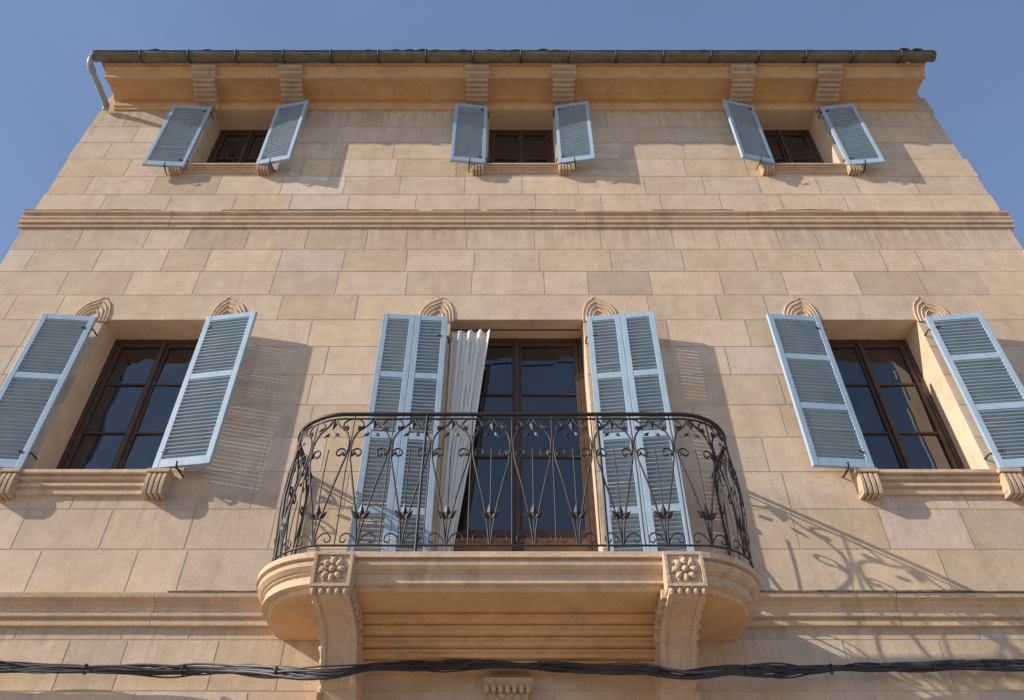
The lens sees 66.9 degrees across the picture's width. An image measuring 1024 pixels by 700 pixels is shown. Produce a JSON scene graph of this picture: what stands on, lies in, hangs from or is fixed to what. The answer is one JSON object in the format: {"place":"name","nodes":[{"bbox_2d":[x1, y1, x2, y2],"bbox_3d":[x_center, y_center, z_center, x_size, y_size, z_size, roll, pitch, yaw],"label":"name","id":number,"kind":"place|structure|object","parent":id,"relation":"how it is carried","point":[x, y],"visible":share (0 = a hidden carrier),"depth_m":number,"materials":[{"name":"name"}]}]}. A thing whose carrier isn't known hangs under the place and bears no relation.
{"place":"outdoors","nodes":[
{"label":"outdoors","id":0,"kind":"place"},
{"bbox_2d":[0,0,1023,263],"label":"sky","id":1,"kind":"structure","parent":0,"point":[973,87],"materials":[{"name":"blue"}]},
{"bbox_3d":[0.060,3.820,11.548,12.880,12.900,8.690,0,-42,0],"label":"side and back walls","id":2,"kind":"object","parent":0,"visible":0},
{"bbox_2d":[101,48,925,69],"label":"tiled roof","id":3,"kind":"structure","parent":2,"relation":"on","point":[103,63],"depth_m":11.89,"materials":[{"name":"tile"}]},
{"bbox_2d":[92,51,936,62],"bbox_3d":[0.040,-4.453,11.809,12.800,0.106,0.183,0,-42,0],"label":"roof gutter","id":4,"kind":"object","parent":3,"relation":"attached to","point":[493,56],"visible":1,"depth_m":11.76,"materials":[{"name":"grey metal"}]},
{"bbox_2d":[93,50,934,50],"bbox_3d":[0.028,-4.546,11.774,12.775,0.020,0.020,0,-42,0],"label":"gutter lip","id":5,"kind":"object","parent":4,"relation":"on","point":[514,50],"visible":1,"depth_m":11.76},
{"bbox_2d":[139,49,902,63],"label":"gutter straps","id":6,"kind":"object","parent":4,"relation":"on","point":[662,62],"visible":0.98,"depth_m":11.75,"materials":[{"name":"metal"}]},
{"label":"street","id":7,"kind":"structure","parent":0,"visible":0},
{"bbox_2d":[0,98,1023,699],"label":"wall blocks","id":8,"kind":"structure","parent":7,"relation":"on","point":[832,516],"depth_m":9.05,"materials":[{"name":"beige stone"}]},
{"bbox_2d":[87,53,108,110],"bbox_3d":[-6.342,-4.100,11.905,0.115,0.556,0.703,-8,-42,9],"label":"rain downpipe","id":9,"kind":"object","parent":8,"relation":"attached to","point":[96,81],"visible":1,"depth_m":11.84,"materials":[{"name":"metal"}]},
{"bbox_2d":[87,53,109,106],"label":"pipe collars","id":10,"kind":"object","parent":9,"relation":"attached to","point":[92,69],"visible":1,"depth_m":11.78,"materials":[{"name":"metal"}]},
{"bbox_2d":[256,412,759,699],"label":"balcony","id":11,"kind":"structure","parent":8,"relation":"attached to","point":[668,609],"depth_m":6.07,"materials":[{"name":"stone"}]},
{"bbox_2d":[484,677,532,699],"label":"portal keystone","id":12,"kind":"object","parent":8,"relation":"attached to","point":[508,688],"visible":1,"depth_m":6.13,"materials":[{"name":"stone"}]},
{"bbox_2d":[15,163,1003,495],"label":"window sills","id":13,"kind":"structure","parent":8,"relation":"attached to","point":[131,483],"depth_m":7.51,"materials":[{"name":"beige stone"}]},
{"bbox_2d":[32,111,988,550],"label":"window reveals","id":14,"kind":"structure","parent":8,"relation":"attached to","point":[110,333],"depth_m":9.11,"materials":[{"name":"beige stone"}]},
{"bbox_2d":[56,130,964,550],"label":"window frames","id":15,"kind":"structure","parent":14,"relation":"in","point":[516,394],"depth_m":8.77,"materials":[{"name":"brown wood"}]},
{"bbox_2d":[68,135,952,530],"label":"window panes","id":16,"kind":"object","parent":15,"relation":"in","point":[546,369],"visible":0.66,"depth_m":8.59,"materials":[{"name":"glass"}]},
{"bbox_2d":[453,537,586,550],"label":"door kick panels","id":17,"kind":"object","parent":14,"relation":"attached to","point":[527,540],"visible":0.23,"depth_m":7.49,"materials":[{"name":"brown wood"}]},
{"bbox_2d":[18,108,1002,477],"bbox_3d":[-0.006,-0.738,9.242,10.104,7.827,0.212,0,-42,0],"label":"shutter ironmongery","id":18,"kind":"object","parent":8,"relation":"attached to","point":[586,338],"visible":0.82,"depth_m":8.79,"materials":[{"name":"black metal"}]},
{"bbox_2d":[0,99,1023,550],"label":"shutter frames","id":19,"kind":"structure","parent":18,"relation":"attached to","point":[628,373],"depth_m":8.22,"materials":[{"name":"blue wood"}]},
{"bbox_2d":[0,103,1023,550],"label":"shutter louvres","id":20,"kind":"object","parent":19,"relation":"attached to","point":[54,343],"visible":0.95,"depth_m":8.22,"materials":[{"name":"blue wood"}]},
{"bbox_2d":[0,93,1023,699],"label":"wall mortar","id":21,"kind":"object","parent":8,"relation":"attached to","point":[596,471],"depth_m":8.76,"materials":[{"name":"beige concrete"}]},
{"bbox_2d":[77,298,946,320],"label":"label ornament plates","id":22,"kind":"object","parent":8,"relation":"attached to","point":[597,313],"visible":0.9,"depth_m":9.13,"materials":[{"name":"beige stone"}]},
{"bbox_2d":[75,297,948,321],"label":"label ornament ribs","id":23,"kind":"object","parent":22,"relation":"attached to","point":[99,306],"visible":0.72,"depth_m":9.13,"materials":[{"name":"beige stone"}]},
{"bbox_2d":[0,659,1023,680],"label":"utility cables","id":24,"kind":"object","parent":8,"relation":"attached to","point":[762,670],"visible":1,"depth_m":6.19,"materials":[{"name":"black rubber"}]},
{"bbox_2d":[0,210,1023,627],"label":"string courses","id":25,"kind":"object","parent":8,"relation":"attached to","point":[244,610],"visible":0.92,"depth_m":6.68,"materials":[{"name":"stone"}]},
{"bbox_2d":[24,209,1023,592],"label":"string course lichen crust","id":26,"kind":"object","parent":25,"relation":"on","point":[546,209],"visible":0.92,"depth_m":10.28},
{"bbox_2d":[0,162,1023,499],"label":"sill brackets","id":27,"kind":"object","parent":8,"relation":"attached to","point":[158,482],"visible":0.99,"depth_m":7.45,"materials":[{"name":"stone"}]},
{"bbox_2d":[104,62,925,110],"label":"cornice","id":28,"kind":"structure","parent":8,"relation":"attached to","point":[598,86],"depth_m":12.03,"materials":[{"name":"stone"}]},
{"bbox_2d":[190,62,843,110],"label":"cornice brackets","id":29,"kind":"object","parent":28,"relation":"attached to","point":[563,76],"visible":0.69,"depth_m":11.85,"materials":[{"name":"beige stone"}]},
{"bbox_2d":[452,329,580,330],"bbox_3d":[0.050,-0.233,8.988,1.500,0.020,0.020,0,-42,0],"label":"curtain rod","id":30,"kind":"object","parent":8,"relation":"attached to","point":[518,329],"visible":1,"depth_m":8.98,"materials":[{"name":"metal"}]},
{"bbox_2d":[435,329,489,550],"bbox_3d":[-0.485,1.018,7.869,0.459,3.332,0.050,0,-42,0],"label":"door curtain","id":31,"kind":"object","parent":30,"relation":"hanging from","point":[468,355],"depth_m":8.25,"materials":[{"name":"white fabric"}]}
]}

